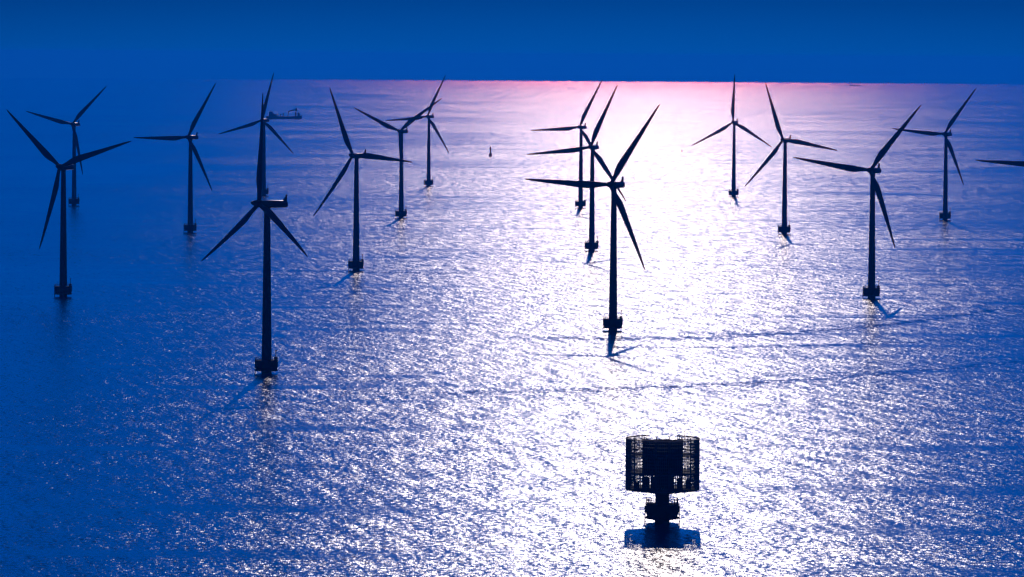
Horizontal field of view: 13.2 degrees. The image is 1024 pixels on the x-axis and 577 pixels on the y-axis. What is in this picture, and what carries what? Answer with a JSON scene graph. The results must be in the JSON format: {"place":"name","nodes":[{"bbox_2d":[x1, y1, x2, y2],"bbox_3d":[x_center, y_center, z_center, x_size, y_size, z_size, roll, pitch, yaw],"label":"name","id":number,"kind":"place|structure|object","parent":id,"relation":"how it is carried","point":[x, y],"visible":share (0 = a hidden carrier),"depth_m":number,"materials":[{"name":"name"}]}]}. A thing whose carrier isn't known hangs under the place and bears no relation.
{"place":"outdoors","nodes":[
{"label":"outdoors","id":0,"kind":"place"},
{"bbox_2d":[0,78,1023,576],"bbox_3d":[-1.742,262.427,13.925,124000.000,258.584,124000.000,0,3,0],"label":"sea","id":1,"kind":"structure","parent":0,"point":[462,382],"depth_m":2106.14,"materials":[{"name":"liquid"}]},
{"bbox_2d":[26,86,106,204],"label":"wind turbine","id":2,"kind":"object","parent":1,"relation":"on","point":[75,145],"visible":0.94,"depth_m":3860.04,"materials":[{"name":"metal"}]},
{"bbox_2d":[6,109,130,296],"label":"wind turbine","id":3,"kind":"object","parent":1,"relation":"on","point":[63,289],"visible":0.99,"depth_m":2410.62,"materials":[{"name":"metal"}]},
{"bbox_2d":[133,83,215,231],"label":"wind turbine","id":4,"kind":"object","parent":1,"relation":"on","point":[189,227],"visible":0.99,"depth_m":3289.54,"materials":[{"name":"metal"}]},
{"bbox_2d":[201,94,307,373],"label":"wind turbine","id":5,"kind":"object","parent":1,"relation":"on","point":[266,364],"visible":0.98,"depth_m":1838.87,"materials":[{"name":"metal"}]},
{"bbox_2d":[219,73,292,194],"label":"wind turbine","id":6,"kind":"object","parent":1,"relation":"on","point":[265,191],"visible":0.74,"depth_m":4166.11,"materials":[{"name":"metal"}]},
{"bbox_2d":[266,108,301,118],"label":"work ship","id":7,"kind":"object","parent":1,"relation":"on","point":[272,115],"visible":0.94,"depth_m":9317.88},
{"bbox_2d":[313,89,412,269],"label":"wind turbine","id":8,"kind":"object","parent":1,"relation":"on","point":[355,263],"visible":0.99,"depth_m":2725.86,"materials":[{"name":"metal"}]},
{"bbox_2d":[354,98,441,217],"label":"wind turbine","id":9,"kind":"object","parent":1,"relation":"on","point":[401,213],"visible":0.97,"depth_m":3611.81,"materials":[{"name":"metal"}]},
{"bbox_2d":[386,75,448,185],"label":"wind turbine","id":10,"kind":"object","parent":1,"relation":"on","point":[428,181],"visible":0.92,"depth_m":4500.76,"materials":[{"name":"metal"}]},
{"bbox_2d":[531,81,603,207],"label":"wind turbine","id":11,"kind":"object","parent":1,"relation":"on","point":[580,202],"visible":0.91,"depth_m":3883.30,"materials":[{"name":"metal"}]},
{"bbox_2d":[527,85,625,250],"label":"wind turbine","id":12,"kind":"object","parent":1,"relation":"on","point":[591,245],"visible":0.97,"depth_m":3024.32,"materials":[{"name":"metal"}]},
{"bbox_2d":[526,104,659,330],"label":"wind turbine","id":13,"kind":"object","parent":1,"relation":"on","point":[612,322],"visible":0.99,"depth_m":2143.22,"materials":[{"name":"metal"}]},
{"bbox_2d":[625,430,699,522],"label":"transformer platform","id":14,"kind":"structure","parent":1,"relation":"on","point":[662,461],"depth_m":1257.58,"materials":[{"name":"metal"}]},
{"bbox_2d":[691,75,770,195],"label":"wind turbine","id":15,"kind":"object","parent":1,"relation":"on","point":[733,191],"visible":0.98,"depth_m":4228.75,"materials":[{"name":"metal"}]},
{"bbox_2d":[744,82,837,233],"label":"wind turbine","id":16,"kind":"object","parent":1,"relation":"on","point":[784,228],"visible":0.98,"depth_m":3332.38,"materials":[{"name":"metal"}]},
{"bbox_2d":[793,105,920,297],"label":"wind turbine","id":17,"kind":"object","parent":1,"relation":"on","point":[871,291],"visible":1,"depth_m":2448.16,"materials":[{"name":"metal"}]},
{"bbox_2d":[892,89,975,219],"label":"wind turbine","id":18,"kind":"object","parent":1,"relation":"on","point":[944,214],"visible":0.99,"depth_m":3646.82,"materials":[{"name":"metal"}]},
{"bbox_2d":[976,160,1023,166],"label":"wind turbine","id":19,"kind":"object","parent":1,"relation":"on","point":[1017,163],"visible":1,"depth_m":2627.11,"materials":[{"name":"metal"}]},
{"bbox_2d":[0,0,1023,83],"label":"sky","id":20,"kind":"structure","parent":0,"point":[768,41],"materials":[{"name":"blue"}]}
]}

